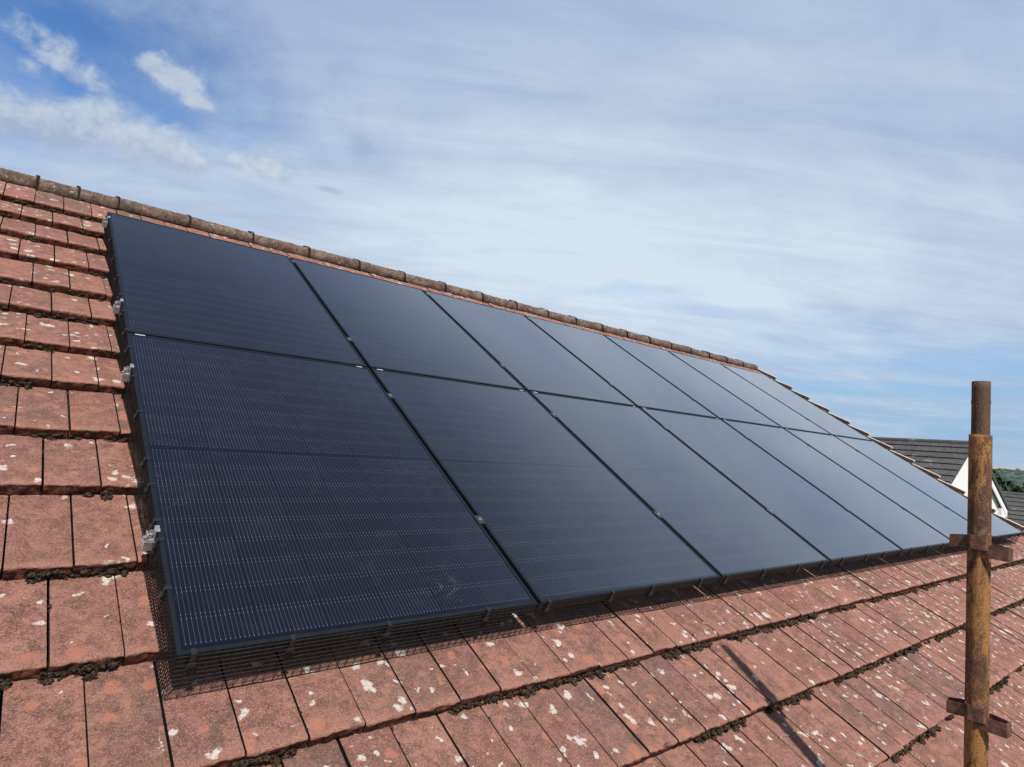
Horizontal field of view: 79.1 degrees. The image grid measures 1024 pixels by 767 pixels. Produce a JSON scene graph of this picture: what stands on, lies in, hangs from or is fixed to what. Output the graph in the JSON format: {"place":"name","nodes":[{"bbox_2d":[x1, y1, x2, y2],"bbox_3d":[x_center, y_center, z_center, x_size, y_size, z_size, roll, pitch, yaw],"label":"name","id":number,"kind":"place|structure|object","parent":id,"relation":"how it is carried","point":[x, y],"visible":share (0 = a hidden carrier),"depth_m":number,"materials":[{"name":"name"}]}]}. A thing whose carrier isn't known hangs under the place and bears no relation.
{"place":"outdoors","nodes":[
{"label":"outdoors","id":0,"kind":"place"},
{"bbox_2d":[0,0,1023,467],"label":"sky","id":1,"kind":"structure","parent":0,"point":[826,197],"materials":[{"name":"blue"}]},
{"bbox_2d":[871,437,1008,516],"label":"neighbour house","id":2,"kind":"structure","parent":0,"point":[946,461],"depth_m":17.92,"materials":[{"name":"grey tile"}]},
{"bbox_2d":[995,476,1009,491],"bbox_3d":[27.971,8.351,35.712,3.286,6.009,3.318,9,-6,-39],"label":"conifer tree","id":3,"kind":"object","parent":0,"point":[1001,481],"visible":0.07,"depth_m":35.62,"materials":[{"name":"green plant"}]},
{"bbox_2d":[992,466,1023,470],"bbox_3d":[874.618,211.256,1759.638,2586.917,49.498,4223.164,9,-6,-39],"label":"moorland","id":4,"kind":"structure","parent":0,"point":[1002,467],"depth_m":1857.87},
{"bbox_2d":[1006,480,1015,487],"bbox_3d":[30.836,8.915,38.673,2.974,5.858,2.877,9,-6,-39],"label":"conifer tree","id":5,"kind":"object","parent":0,"point":[1010,484],"visible":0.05,"depth_m":38.53,"materials":[{"name":"green plant"}]},
{"bbox_2d":[1002,491,1023,525],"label":"neighbour house","id":6,"kind":"structure","parent":0,"point":[1015,511],"depth_m":23.23,"materials":[{"name":"grey tile"}]},
{"bbox_2d":[1010,486,1023,492],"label":"conifer tree","id":7,"kind":"object","parent":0,"point":[1019,489],"visible":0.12,"depth_m":34.47,"materials":[{"name":"green plant"}]},
{"bbox_3d":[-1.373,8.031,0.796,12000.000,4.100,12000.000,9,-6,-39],"label":"ground","id":8,"kind":"structure","parent":0,"visible":0},
{"bbox_2d":[0,167,1023,766],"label":"house","id":9,"kind":"structure","parent":8,"relation":"on","point":[866,667],"depth_m":2.15,"materials":[{"name":"red concrete"}]},
{"bbox_2d":[102,216,769,377],"bbox_3d":[0.596,-0.457,6.360,8.122,0.199,0.134,9,24,-39],"label":"mounting rail","id":10,"kind":"object","parent":9,"relation":"attached to","point":[104,221],"visible":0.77,"depth_m":3.81,"materials":[{"name":"metal"}]},
{"bbox_2d":[112,298,849,426],"bbox_3d":[1.246,0.177,5.454,8.122,0.199,0.134,9,24,-39],"label":"mounting rail","id":11,"kind":"object","parent":9,"relation":"attached to","point":[116,309],"visible":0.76,"depth_m":2.91,"materials":[{"name":"metal"}]},
{"bbox_2d":[108,212,366,366],"bbox_3d":[-1.670,-0.571,3.643,1.134,0.035,1.722,9,24,-39],"label":"solar panel","id":12,"kind":"object","parent":11,"relation":"attached to","point":[178,284],"visible":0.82,"depth_m":3.46,"materials":[{"name":"black glass"}]},
{"bbox_2d":[290,257,525,390],"bbox_3d":[-0.785,-0.436,4.372,1.134,0.035,1.722,9,24,-39],"label":"solar panel","id":13,"kind":"object","parent":11,"relation":"attached to","point":[388,325],"visible":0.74,"depth_m":4.21,"materials":[{"name":"black glass"}]},
{"bbox_2d":[423,290,636,406],"bbox_3d":[0.099,-0.302,5.101,1.134,0.035,1.722,9,24,-39],"label":"solar panel","id":14,"kind":"object","parent":11,"relation":"attached to","point":[527,353],"visible":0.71,"depth_m":4.96,"materials":[{"name":"black glass"}]},
{"bbox_2d":[524,315,718,418],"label":"solar panel","id":15,"kind":"object","parent":11,"relation":"attached to","point":[635,381],"visible":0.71,"depth_m":5.71,"materials":[{"name":"black glass"}]},
{"bbox_2d":[603,334,781,427],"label":"solar panel","id":16,"kind":"object","parent":11,"relation":"attached to","point":[714,398],"visible":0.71,"depth_m":6.45,"materials":[{"name":"black glass"}]},
{"bbox_2d":[667,350,831,434],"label":"solar panel","id":17,"kind":"object","parent":11,"relation":"attached to","point":[779,413],"visible":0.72,"depth_m":7.19,"materials":[{"name":"black glass"}]},
{"bbox_2d":[720,363,871,440],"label":"solar panel","id":18,"kind":"object","parent":11,"relation":"attached to","point":[824,420],"visible":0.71,"depth_m":7.93,"materials":[{"name":"black glass"}]},
{"bbox_2d":[120,364,897,455],"bbox_3d":[1.575,0.498,4.995,8.122,0.199,0.134,9,24,-39],"label":"mounting rail","id":19,"kind":"object","parent":9,"relation":"attached to","point":[125,375],"visible":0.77,"depth_m":2.45,"materials":[{"name":"metal"}]},
{"bbox_2d":[529,391,829,581],"bbox_3d":[0.980,0.557,3.873,1.134,0.036,1.722,9,24,-39],"label":"solar panel","id":20,"kind":"object","parent":19,"relation":"attached to","point":[718,522],"visible":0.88,"depth_m":3.69,"materials":[{"name":"black glass"}]},
{"bbox_2d":[141,505,948,550],"bbox_3d":[2.069,0.981,4.307,8.122,0.199,0.134,9,24,-39],"label":"mounting rail","id":21,"kind":"object","parent":9,"relation":"attached to","point":[148,539],"visible":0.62,"depth_m":1.76,"materials":[{"name":"metal"}]},
{"bbox_2d":[127,333,536,665],"bbox_3d":[-0.789,0.288,2.415,1.134,0.036,1.722,9,24,-39],"label":"solar panel","id":22,"kind":"object","parent":21,"relation":"attached to","point":[302,498],"visible":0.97,"depth_m":2.14,"materials":[{"name":"black glass"}]},
{"bbox_2d":[371,368,720,609],"bbox_3d":[0.096,0.423,3.144,1.134,0.036,1.722,9,24,-39],"label":"solar panel","id":23,"kind":"object","parent":21,"relation":"attached to","point":[555,504],"visible":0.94,"depth_m":2.93,"materials":[{"name":"black glass"}]},
{"bbox_2d":[103,212,1022,699],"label":"bird mesh","id":24,"kind":"object","parent":21,"relation":"attached to","point":[135,434],"visible":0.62,"depth_m":2.05,"materials":[{"name":"black metal"}]},
{"bbox_2d":[640,407,901,564],"bbox_3d":[1.865,0.692,4.602,1.134,0.036,1.722,9,24,-39],"label":"solar panel","id":25,"kind":"object","parent":21,"relation":"attached to","point":[827,527],"visible":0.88,"depth_m":4.45,"materials":[{"name":"black glass"}]},
{"bbox_2d":[721,419,948,553],"bbox_3d":[2.749,0.827,5.331,1.134,0.036,1.722,9,24,-39],"label":"solar panel","id":26,"kind":"object","parent":21,"relation":"attached to","point":[890,520],"visible":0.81,"depth_m":5.20,"materials":[{"name":"black glass"}]},
{"bbox_2d":[784,428,992,537],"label":"solar panel","id":27,"kind":"object","parent":21,"relation":"attached to","point":[931,512],"visible":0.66,"depth_m":6.01,"materials":[{"name":"black glass"}]},
{"bbox_2d":[835,436,1022,539],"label":"solar panel","id":28,"kind":"object","parent":21,"relation":"attached to","point":[930,486],"visible":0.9,"depth_m":6.77,"materials":[{"name":"black glass"}]},
{"bbox_2d":[946,381,1012,766],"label":"scaffold pole","id":29,"kind":"object","parent":8,"relation":"on","point":[981,722],"visible":1,"depth_m":1.78,"materials":[{"name":"brown metal"}]},
{"bbox_2d":[992,466,1011,491],"bbox_3d":[29.326,8.372,38.409,3.731,6.652,3.925,5,-5,-5],"label":"broadleaf tree","id":30,"kind":"object","parent":8,"relation":"on","point":[995,472],"visible":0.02,"depth_m":38.15,"materials":[{"name":"green plant"}]},
{"bbox_2d":[998,468,1023,486],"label":"wood","id":31,"kind":"object","parent":8,"relation":"on","point":[1016,476],"visible":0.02,"depth_m":375.10,"materials":[{"name":"green plant"}]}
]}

